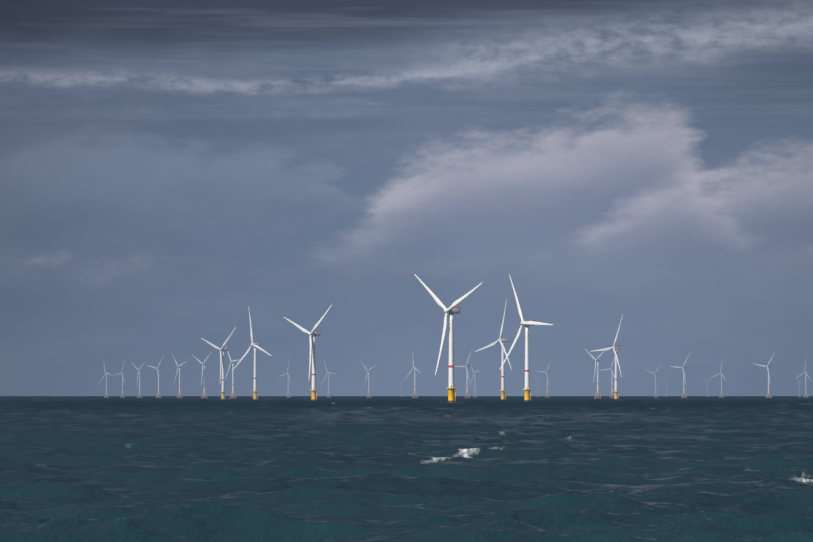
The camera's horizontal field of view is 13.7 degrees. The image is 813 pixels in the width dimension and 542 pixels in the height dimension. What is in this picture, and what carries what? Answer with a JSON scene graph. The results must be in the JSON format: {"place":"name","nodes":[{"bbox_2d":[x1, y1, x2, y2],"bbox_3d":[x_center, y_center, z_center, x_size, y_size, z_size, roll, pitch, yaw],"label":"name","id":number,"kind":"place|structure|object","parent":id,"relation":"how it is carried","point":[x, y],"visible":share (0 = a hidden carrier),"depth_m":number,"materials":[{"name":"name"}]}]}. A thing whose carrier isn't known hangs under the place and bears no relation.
{"place":"outdoors","nodes":[
{"label":"outdoors","id":0,"kind":"place"},
{"bbox_2d":[0,396,812,541],"bbox_3d":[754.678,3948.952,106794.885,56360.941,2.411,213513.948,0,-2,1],"label":"sea water","id":1,"kind":"structure","parent":0,"point":[408,469],"depth_m":290.07,"materials":[{"name":"teal liquid"}]},
{"bbox_2d":[100,361,110,397],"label":"wind turbine","id":2,"kind":"object","parent":1,"relation":"in","point":[106,373],"visible":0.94,"depth_m":14462.61,"materials":[{"name":"white paint"}]},
{"bbox_2d":[112,358,124,397],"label":"wind turbine","id":3,"kind":"object","parent":1,"relation":"in","point":[122,373],"visible":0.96,"depth_m":14460.39,"materials":[{"name":"white paint"}]},
{"bbox_2d":[131,362,144,397],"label":"wind turbine","id":4,"kind":"object","parent":1,"relation":"in","point":[139,370],"visible":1,"depth_m":12992.40,"materials":[{"name":"white paint"}]},
{"bbox_2d":[147,355,163,397],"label":"wind turbine","id":5,"kind":"object","parent":1,"relation":"in","point":[157,368],"visible":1,"depth_m":12112.81,"materials":[{"name":"white paint"}]},
{"bbox_2d":[171,353,186,397],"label":"wind turbine","id":6,"kind":"object","parent":1,"relation":"in","point":[179,367],"visible":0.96,"depth_m":11346.76,"materials":[{"name":"white paint"}]},
{"bbox_2d":[192,353,210,397],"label":"wind turbine","id":7,"kind":"object","parent":1,"relation":"in","point":[204,364],"visible":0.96,"depth_m":10420.24,"materials":[{"name":"white paint"}]},
{"bbox_2d":[201,327,235,398],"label":"wind turbine","id":8,"kind":"object","parent":1,"relation":"in","point":[222,349],"visible":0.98,"depth_m":7225.53,"materials":[{"name":"white paint"}]},
{"bbox_2d":[225,345,240,397],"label":"wind turbine","id":9,"kind":"object","parent":1,"relation":"in","point":[233,362],"visible":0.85,"depth_m":9740.76,"materials":[{"name":"white paint"}]},
{"bbox_2d":[232,305,270,399],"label":"wind turbine","id":10,"kind":"object","parent":1,"relation":"on","point":[255,389],"visible":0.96,"depth_m":6492.81,"materials":[{"name":"white paint"}]},
{"bbox_2d":[279,358,290,397],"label":"wind turbine","id":11,"kind":"object","parent":1,"relation":"in","point":[288,394],"visible":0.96,"depth_m":14449.34,"materials":[{"name":"white paint"}]},
{"bbox_2d":[284,303,332,399],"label":"wind turbine","id":12,"kind":"object","parent":1,"relation":"in","point":[312,334],"visible":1,"depth_m":5394.89,"materials":[{"name":"white paint"}]},
{"bbox_2d":[320,361,333,397],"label":"wind turbine","id":13,"kind":"object","parent":1,"relation":"in","point":[328,373],"visible":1,"depth_m":14447.77,"materials":[{"name":"white paint"}]},
{"bbox_2d":[360,360,375,397],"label":"wind turbine","id":14,"kind":"object","parent":1,"relation":"in","point":[369,370],"visible":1,"depth_m":13366.93,"materials":[{"name":"white paint"}]},
{"bbox_2d":[404,351,419,397],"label":"wind turbine","id":15,"kind":"object","parent":1,"relation":"in","point":[415,368],"visible":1,"depth_m":11781.65,"materials":[{"name":"white paint"}]},
{"bbox_2d":[414,274,482,401],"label":"wind turbine","id":16,"kind":"object","parent":1,"relation":"in","point":[452,309],"visible":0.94,"depth_m":3924.76,"materials":[{"name":"white paint"}]},
{"bbox_2d":[454,350,471,397],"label":"wind turbine","id":17,"kind":"object","parent":1,"relation":"in","point":[466,366],"visible":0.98,"depth_m":11188.62,"materials":[{"name":"white paint"}]},
{"bbox_2d":[468,361,480,397],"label":"wind turbine","id":18,"kind":"object","parent":1,"relation":"in","point":[475,373],"visible":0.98,"depth_m":14438.16,"materials":[{"name":"white paint"}]},
{"bbox_2d":[475,298,511,399],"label":"wind turbine","id":19,"kind":"object","parent":1,"relation":"in","point":[503,388],"visible":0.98,"depth_m":5997.32,"materials":[{"name":"white paint"}]},
{"bbox_2d":[499,274,553,400],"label":"wind turbine","id":20,"kind":"object","parent":1,"relation":"in","point":[526,389],"visible":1,"depth_m":4593.62,"materials":[{"name":"white paint"}]},
{"bbox_2d":[539,359,551,397],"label":"wind turbine","id":21,"kind":"object","parent":1,"relation":"in","point":[547,372],"visible":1,"depth_m":13980.06,"materials":[{"name":"white paint"}]},
{"bbox_2d":[584,348,603,397],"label":"wind turbine","id":22,"kind":"object","parent":1,"relation":"in","point":[597,360],"visible":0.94,"depth_m":9318.10,"materials":[{"name":"white paint"}]},
{"bbox_2d":[590,314,622,398],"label":"wind turbine","id":23,"kind":"object","parent":1,"relation":"in","point":[615,391],"visible":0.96,"depth_m":6911.19,"materials":[{"name":"white paint"}]},
{"bbox_2d":[603,357,614,397],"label":"wind turbine","id":24,"kind":"object","parent":1,"relation":"in","point":[612,374],"visible":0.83,"depth_m":12220.10,"materials":[{"name":"white paint"}]},
{"bbox_2d":[646,364,660,397],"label":"wind turbine","id":25,"kind":"object","parent":1,"relation":"in","point":[655,373],"visible":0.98,"depth_m":14904.71,"materials":[{"name":"white paint"}]},
{"bbox_2d":[671,355,688,397],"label":"wind turbine","id":26,"kind":"object","parent":1,"relation":"in","point":[684,380],"visible":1,"depth_m":11765.74,"materials":[{"name":"white paint"}]},
{"bbox_2d":[711,357,726,397],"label":"wind turbine","id":27,"kind":"object","parent":1,"relation":"in","point":[721,394],"visible":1,"depth_m":14420.49,"materials":[{"name":"white paint"}]},
{"bbox_2d":[755,350,775,397],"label":"wind turbine","id":28,"kind":"object","parent":1,"relation":"on","point":[767,366],"visible":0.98,"depth_m":11285.73,"materials":[{"name":"white paint"}]},
{"bbox_2d":[796,360,810,397],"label":"wind turbine","id":29,"kind":"object","parent":1,"relation":"in","point":[806,372],"visible":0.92,"depth_m":13965.00,"materials":[{"name":"white paint"}]},
{"bbox_2d":[0,0,812,395],"label":"sky","id":30,"kind":"structure","parent":0,"point":[169,169],"materials":[{"name":"grey"}]}
]}

